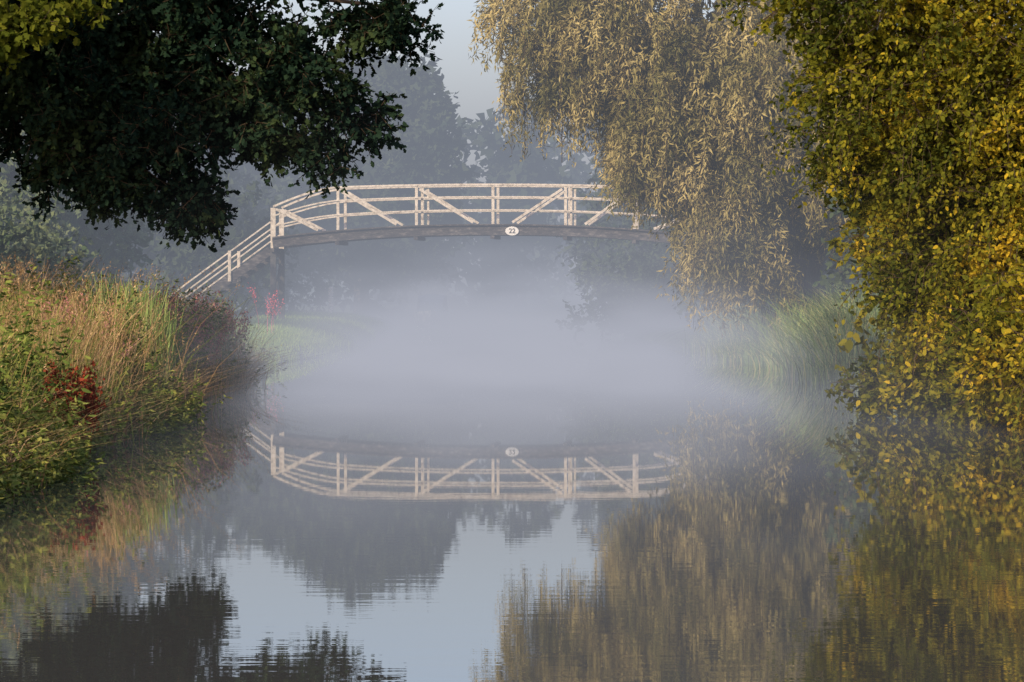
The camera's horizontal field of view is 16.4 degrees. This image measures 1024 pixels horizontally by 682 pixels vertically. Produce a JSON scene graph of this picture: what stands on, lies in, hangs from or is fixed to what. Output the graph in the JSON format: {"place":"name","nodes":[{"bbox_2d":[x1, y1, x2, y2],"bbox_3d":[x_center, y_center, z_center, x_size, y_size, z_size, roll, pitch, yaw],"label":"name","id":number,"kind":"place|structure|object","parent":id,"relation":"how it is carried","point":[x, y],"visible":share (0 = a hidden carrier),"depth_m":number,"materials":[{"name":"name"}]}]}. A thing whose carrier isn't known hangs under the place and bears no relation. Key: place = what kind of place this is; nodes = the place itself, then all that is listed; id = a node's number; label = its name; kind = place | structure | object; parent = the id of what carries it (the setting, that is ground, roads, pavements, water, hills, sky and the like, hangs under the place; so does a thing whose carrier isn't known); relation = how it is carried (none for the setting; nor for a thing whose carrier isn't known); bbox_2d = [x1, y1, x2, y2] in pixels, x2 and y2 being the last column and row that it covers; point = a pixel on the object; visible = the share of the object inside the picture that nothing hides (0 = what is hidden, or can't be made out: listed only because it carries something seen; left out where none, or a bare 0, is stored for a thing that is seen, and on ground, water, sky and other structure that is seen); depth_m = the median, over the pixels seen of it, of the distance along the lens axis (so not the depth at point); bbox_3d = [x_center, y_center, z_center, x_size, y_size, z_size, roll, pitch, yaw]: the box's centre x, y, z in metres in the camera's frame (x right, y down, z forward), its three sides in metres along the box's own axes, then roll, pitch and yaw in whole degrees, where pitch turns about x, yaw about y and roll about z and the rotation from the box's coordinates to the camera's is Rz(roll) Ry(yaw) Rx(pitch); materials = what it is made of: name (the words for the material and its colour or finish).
{"place":"outdoors","nodes":[
{"label":"outdoors","id":0,"kind":"place"},
{"bbox_2d":[0,320,1023,681],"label":"canal water","id":1,"kind":"structure","parent":0,"point":[406,500],"depth_m":21.24,"materials":[{"name":"grey liquid"}]},
{"bbox_2d":[37,359,111,458],"bbox_3d":[-3.758,0.587,30.500,0.645,0.880,0.827,0,1,0],"label":"dock plant","id":2,"kind":"object","parent":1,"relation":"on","point":[90,397],"visible":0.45,"depth_m":30.44,"materials":[{"name":"red plant"}]},
{"bbox_2d":[678,281,918,393],"bbox_3d":[5.194,-0.284,62.451,3.765,1.568,36.122,0,1,-2],"label":"reed bed","id":3,"kind":"object","parent":1,"relation":"on","point":[803,346],"visible":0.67,"depth_m":57.16,"materials":[{"name":"green plant"}]},
{"bbox_2d":[118,0,1020,283],"label":"sky","id":4,"kind":"structure","parent":0,"point":[476,94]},
{"bbox_2d":[136,284,1018,426],"bbox_3d":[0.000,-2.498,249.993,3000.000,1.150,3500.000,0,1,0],"label":"ground","id":5,"kind":"structure","parent":0,"point":[544,315],"depth_m":128.53,"materials":[{"name":"soil"}]},
{"bbox_2d":[0,176,105,313],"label":"hedge","id":6,"kind":"object","parent":5,"relation":"on","point":[27,235],"visible":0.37,"depth_m":60.01,"materials":[{"name":"green plant"}]},
{"bbox_2d":[0,93,161,299],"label":"ash tree","id":7,"kind":"object","parent":5,"relation":"on","point":[121,255],"visible":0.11,"depth_m":78.47,"materials":[{"name":"grey plant"}]},
{"bbox_2d":[28,285,138,372],"bbox_3d":[-4.470,0.073,36.933,1.001,1.315,1.459,0,1,-17],"label":"willowherb plant","id":8,"kind":"object","parent":5,"relation":"on","point":[80,318],"visible":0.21,"depth_m":36.97,"materials":[{"name":"plant"}]},
{"bbox_2d":[85,271,185,386],"bbox_3d":[-4.346,0.016,41.011,1.150,1.676,1.712,0,1,0],"label":"iris plant","id":9,"kind":"object","parent":5,"relation":"on","point":[147,312],"visible":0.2,"depth_m":40.85,"materials":[{"name":"green plant"}]},
{"bbox_2d":[0,251,338,502],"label":"bank grass","id":10,"kind":"structure","parent":5,"relation":"on","point":[39,446],"depth_m":34.63,"materials":[{"name":"green plant"}]},
{"bbox_2d":[153,286,229,389],"bbox_3d":[-4.200,0.023,46.046,1.106,1.496,1.436,0,1,0],"label":"willowherb plant","id":11,"kind":"object","parent":5,"relation":"on","point":[195,318],"visible":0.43,"depth_m":45.94,"materials":[{"name":"plant"}]},
{"bbox_2d":[188,288,251,361],"bbox_3d":[-4.140,-0.026,49.937,0.931,1.465,1.559,0,1,0],"label":"willowherb plant","id":12,"kind":"object","parent":5,"relation":"on","point":[230,318],"visible":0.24,"depth_m":50.05,"materials":[{"name":"plant"}]},
{"bbox_2d":[97,33,342,319],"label":"bankside thicket","id":13,"kind":"object","parent":5,"relation":"on","point":[250,220],"visible":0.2,"depth_m":99.70,"materials":[{"name":"grey plant"}]},
{"bbox_2d":[0,0,444,252],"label":"oak tree","id":14,"kind":"object","parent":5,"relation":"on","point":[95,128],"visible":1,"depth_m":40.37,"materials":[{"name":"green plant"}]},
{"bbox_2d":[247,282,284,332],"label":"pink flower plant","id":15,"kind":"object","parent":5,"relation":"on","point":[273,305],"visible":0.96,"depth_m":72.84,"materials":[{"name":"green plant"}]},
{"bbox_2d":[229,310,390,371],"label":"towpath grass","id":16,"kind":"structure","parent":5,"relation":"on","point":[339,327],"depth_m":81.22,"materials":[{"name":"green plant"}]},
{"bbox_2d":[202,38,480,314],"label":"lime tree","id":17,"kind":"object","parent":5,"relation":"on","point":[433,148],"visible":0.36,"depth_m":129.25,"materials":[{"name":"grey plant"}]},
{"bbox_2d":[169,183,685,320],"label":"footbridge","id":18,"kind":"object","parent":5,"relation":"on","point":[282,241],"visible":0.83,"depth_m":90.19,"materials":[{"name":"white paint"}]},
{"bbox_2d":[127,54,856,319],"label":"distant treeline","id":19,"kind":"object","parent":5,"relation":"on","point":[509,269],"visible":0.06,"depth_m":144.82,"materials":[{"name":"grey plant"}]},
{"bbox_2d":[555,166,834,337],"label":"riverside bush","id":20,"kind":"object","parent":5,"relation":"on","point":[635,306],"visible":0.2,"depth_m":96.22,"materials":[{"name":"grey plant"}]},
{"bbox_2d":[555,2,841,313],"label":"bankside thicket","id":21,"kind":"object","parent":5,"relation":"on","point":[622,221],"visible":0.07,"depth_m":105.86,"materials":[{"name":"grey plant"}]},
{"bbox_2d":[671,202,777,340],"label":"riverside bush","id":22,"kind":"object","parent":5,"relation":"on","point":[682,308],"visible":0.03,"depth_m":81.89,"materials":[{"name":"green plant"}]},
{"bbox_2d":[467,0,1008,336],"label":"willow tree","id":23,"kind":"object","parent":5,"relation":"on","point":[658,71],"visible":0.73,"depth_m":64.60,"materials":[{"name":"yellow plant"}]},
{"bbox_2d":[713,0,1023,429],"label":"hazel tree","id":24,"kind":"object","parent":5,"relation":"on","point":[947,124],"visible":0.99,"depth_m":38.98,"materials":[{"name":"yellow plant"}]},
{"bbox_2d":[738,141,1011,331],"bbox_3d":[7.424,-1.671,58.931,4.325,5.643,32.536,0,1,-3],"label":"riverside bush","id":25,"kind":"object","parent":5,"relation":"on","point":[840,280],"visible":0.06,"depth_m":62.00,"materials":[{"name":"green plant"}]}
]}

